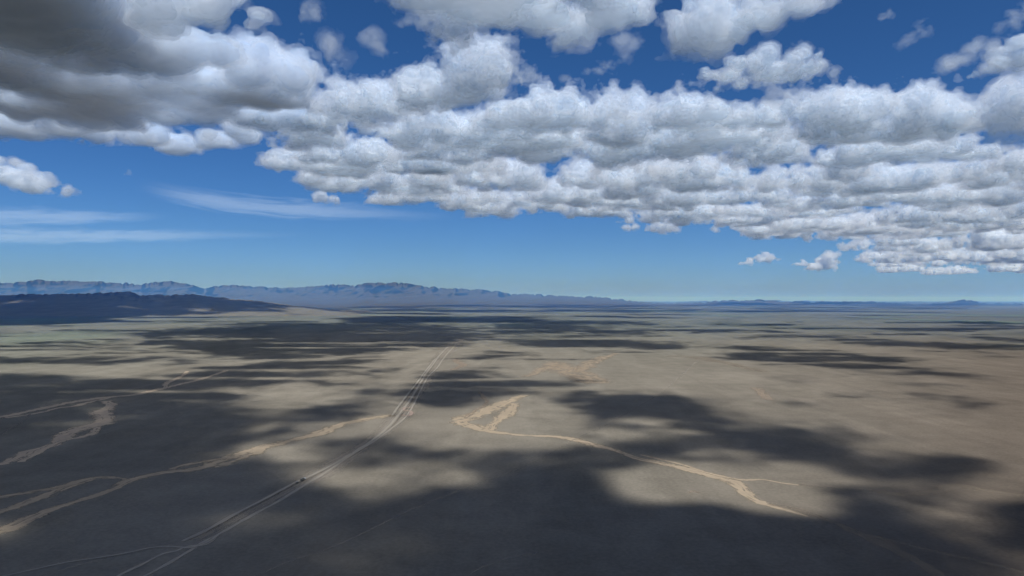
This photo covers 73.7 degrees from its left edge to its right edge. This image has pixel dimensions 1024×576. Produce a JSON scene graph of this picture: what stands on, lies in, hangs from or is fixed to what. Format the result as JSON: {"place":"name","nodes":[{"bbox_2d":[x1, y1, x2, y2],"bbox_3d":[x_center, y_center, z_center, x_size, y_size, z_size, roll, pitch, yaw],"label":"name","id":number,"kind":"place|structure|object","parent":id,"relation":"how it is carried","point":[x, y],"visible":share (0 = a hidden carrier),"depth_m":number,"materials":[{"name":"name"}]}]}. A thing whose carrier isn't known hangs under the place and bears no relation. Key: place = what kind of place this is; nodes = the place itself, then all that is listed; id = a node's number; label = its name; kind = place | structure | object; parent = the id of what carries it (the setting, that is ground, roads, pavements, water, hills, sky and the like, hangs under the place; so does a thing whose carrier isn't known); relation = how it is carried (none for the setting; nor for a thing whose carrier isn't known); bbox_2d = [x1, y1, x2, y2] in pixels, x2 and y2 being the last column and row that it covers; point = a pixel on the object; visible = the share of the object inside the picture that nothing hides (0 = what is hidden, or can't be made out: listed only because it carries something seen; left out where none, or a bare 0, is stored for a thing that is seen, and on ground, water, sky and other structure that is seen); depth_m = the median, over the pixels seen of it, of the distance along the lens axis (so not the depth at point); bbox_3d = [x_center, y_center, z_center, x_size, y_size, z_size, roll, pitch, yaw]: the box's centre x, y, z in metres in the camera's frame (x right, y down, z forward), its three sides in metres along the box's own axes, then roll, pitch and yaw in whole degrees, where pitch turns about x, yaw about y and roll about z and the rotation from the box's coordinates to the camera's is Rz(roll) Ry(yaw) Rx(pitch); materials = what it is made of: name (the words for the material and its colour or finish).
{"place":"outdoors","nodes":[
{"label":"outdoors","id":0,"kind":"place"},
{"bbox_2d":[2,535,218,575],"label":"dirt track","id":1,"kind":"structure","parent":0,"point":[215,536],"depth_m":537.63,"materials":[{"name":"soil"}]},
{"bbox_2d":[116,538,215,575],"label":"dirt track","id":2,"kind":"structure","parent":0,"point":[137,566],"depth_m":527.38,"materials":[{"name":"soil"}]},
{"bbox_2d":[0,291,372,315],"bbox_3d":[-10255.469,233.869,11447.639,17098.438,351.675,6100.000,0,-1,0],"label":"hills","id":3,"kind":"structure","parent":0,"point":[127,303],"depth_m":9986.59,"materials":[{"name":"blue stone"}]},
{"bbox_2d":[142,344,455,575],"bbox_3d":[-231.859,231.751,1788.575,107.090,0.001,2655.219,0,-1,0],"label":"dirt track","id":4,"kind":"structure","parent":0,"point":[245,518],"depth_m":694.42,"materials":[{"name":"beige soil"}]},
{"bbox_2d":[180,347,447,540],"bbox_3d":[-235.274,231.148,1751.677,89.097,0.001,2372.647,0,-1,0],"label":"dirt track","id":5,"kind":"structure","parent":0,"point":[277,491],"depth_m":773.46,"materials":[{"name":"beige soil"}]},
{"bbox_2d":[191,339,464,540],"bbox_3d":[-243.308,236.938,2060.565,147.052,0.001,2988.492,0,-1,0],"label":"dirt track","id":6,"kind":"structure","parent":0,"point":[207,533],"depth_m":867.97,"materials":[{"name":"beige soil"}]},
{"bbox_2d":[0,279,666,307],"bbox_3d":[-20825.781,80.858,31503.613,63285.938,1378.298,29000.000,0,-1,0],"label":"mountain range","id":7,"kind":"structure","parent":0,"point":[387,295],"depth_m":32904.04,"materials":[{"name":"blue stone"}]},
{"bbox_2d":[402,407,412,415],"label":"borrow pit","id":8,"kind":"object","parent":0,"point":[411,413],"visible":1,"depth_m":1223.60,"materials":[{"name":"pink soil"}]},
{"bbox_2d":[392,358,435,414],"bbox_3d":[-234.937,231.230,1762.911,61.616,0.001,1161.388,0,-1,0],"label":"dirt track","id":9,"kind":"structure","parent":0,"point":[403,399],"depth_m":1509.73,"materials":[{"name":"beige soil"}]},
{"bbox_2d":[256,396,655,575],"bbox_3d":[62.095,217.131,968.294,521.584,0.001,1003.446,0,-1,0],"label":"dirt track","id":10,"kind":"structure","parent":0,"point":[434,500],"depth_m":661.15,"materials":[{"name":"beige soil"}]},
{"bbox_2d":[452,358,466,369],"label":"dry wash","id":11,"kind":"object","parent":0,"point":[458,367],"visible":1,"depth_m":2122.75},
{"bbox_2d":[467,552,537,575],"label":"dirt track","id":12,"kind":"structure","parent":0,"point":[503,560],"depth_m":523.96,"materials":[{"name":"brown soil"}]},
{"bbox_2d":[0,301,1023,575],"bbox_3d":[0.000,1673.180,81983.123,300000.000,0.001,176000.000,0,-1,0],"label":"ground","id":13,"kind":"structure","parent":0,"point":[884,441],"depth_m":960.08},
{"bbox_2d":[0,484,72,497],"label":"dry wash","id":14,"kind":"object","parent":13,"relation":"on","point":[27,492],"visible":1,"depth_m":713.22},
{"bbox_2d":[5,397,111,417],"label":"dry wash","id":15,"kind":"object","parent":13,"relation":"in","point":[81,404],"visible":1,"depth_m":1284.28},
{"bbox_2d":[0,401,117,464],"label":"dry wash","id":16,"kind":"object","parent":13,"relation":"in","point":[104,418],"visible":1,"depth_m":1072.63},
{"bbox_2d":[17,426,101,461],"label":"dry wash","id":17,"kind":"object","parent":13,"relation":"on","point":[95,430],"visible":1,"depth_m":945.92},
{"bbox_2d":[0,476,129,513],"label":"dry wash","id":18,"kind":"object","parent":13,"relation":"on","point":[36,499],"visible":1,"depth_m":706.05},
{"bbox_2d":[0,370,228,417],"bbox_3d":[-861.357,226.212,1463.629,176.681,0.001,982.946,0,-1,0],"label":"dry wash","id":19,"kind":"object","parent":13,"relation":"in","point":[95,398],"visible":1,"depth_m":1403.57},
{"bbox_2d":[162,371,188,387],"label":"dry wash","id":20,"kind":"object","parent":13,"relation":"in","point":[166,383],"visible":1,"depth_m":1700.46},
{"bbox_2d":[0,414,393,533],"bbox_3d":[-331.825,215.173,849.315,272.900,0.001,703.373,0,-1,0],"label":"dry wash","id":21,"kind":"object","parent":13,"relation":"on","point":[256,450],"visible":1,"depth_m":816.07},
{"bbox_2d":[169,457,231,469],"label":"dry wash","id":22,"kind":"object","parent":13,"relation":"on","point":[187,464],"visible":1,"depth_m":835.56},
{"bbox_2d":[465,392,487,416],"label":"dry wash","id":23,"kind":"object","parent":13,"relation":"in","point":[485,403],"visible":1,"depth_m":1308.13},
{"bbox_2d":[452,395,527,421],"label":"dry wash","id":24,"kind":"object","parent":13,"relation":"in","point":[490,408],"visible":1,"depth_m":1260.55},
{"bbox_2d":[482,403,519,429],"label":"dry wash","id":25,"kind":"object","parent":13,"relation":"in","point":[508,412],"visible":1,"depth_m":1183.62},
{"bbox_2d":[525,365,559,376],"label":"dry wash","id":26,"kind":"object","parent":13,"relation":"on","point":[537,371],"visible":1,"depth_m":1926.81},
{"bbox_2d":[542,362,609,382],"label":"dry wash","id":27,"kind":"object","parent":13,"relation":"on","point":[589,379],"visible":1,"depth_m":1861.88},
{"bbox_2d":[572,353,618,371],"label":"dry wash","id":28,"kind":"object","parent":13,"relation":"on","point":[584,366],"visible":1,"depth_m":2189.88},
{"bbox_2d":[451,421,806,515],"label":"dry wash","id":29,"kind":"object","parent":13,"relation":"on","point":[740,486],"visible":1,"depth_m":825.95},
{"bbox_2d":[642,455,797,484],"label":"dry wash","id":30,"kind":"object","parent":13,"relation":"on","point":[717,474],"visible":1,"depth_m":778.58},
{"bbox_2d":[751,388,772,399],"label":"dry wash","id":31,"kind":"object","parent":13,"relation":"on","point":[763,395],"visible":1,"depth_m":1447.68},
{"bbox_2d":[0,0,1023,300],"label":"sky","id":32,"kind":"structure","parent":0,"point":[632,150],"materials":[{"name":"blue"}]},
{"bbox_2d":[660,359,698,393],"bbox_3d":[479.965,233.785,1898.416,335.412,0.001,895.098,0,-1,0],"label":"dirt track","id":33,"kind":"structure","parent":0,"point":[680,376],"depth_m":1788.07,"materials":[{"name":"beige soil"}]},
{"bbox_2d":[649,299,1023,305],"bbox_3d":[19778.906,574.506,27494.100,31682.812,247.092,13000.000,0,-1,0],"label":"hills","id":34,"kind":"structure","parent":0,"point":[760,302],"depth_m":27722.16,"materials":[{"name":"blue stone"}]},
{"bbox_2d":[652,300,1023,302],"bbox_3d":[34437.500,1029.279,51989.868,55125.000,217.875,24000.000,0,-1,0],"label":"hills","id":35,"kind":"structure","parent":0,"point":[826,301],"depth_m":55847.22,"materials":[{"name":"blue stone"}]}
]}

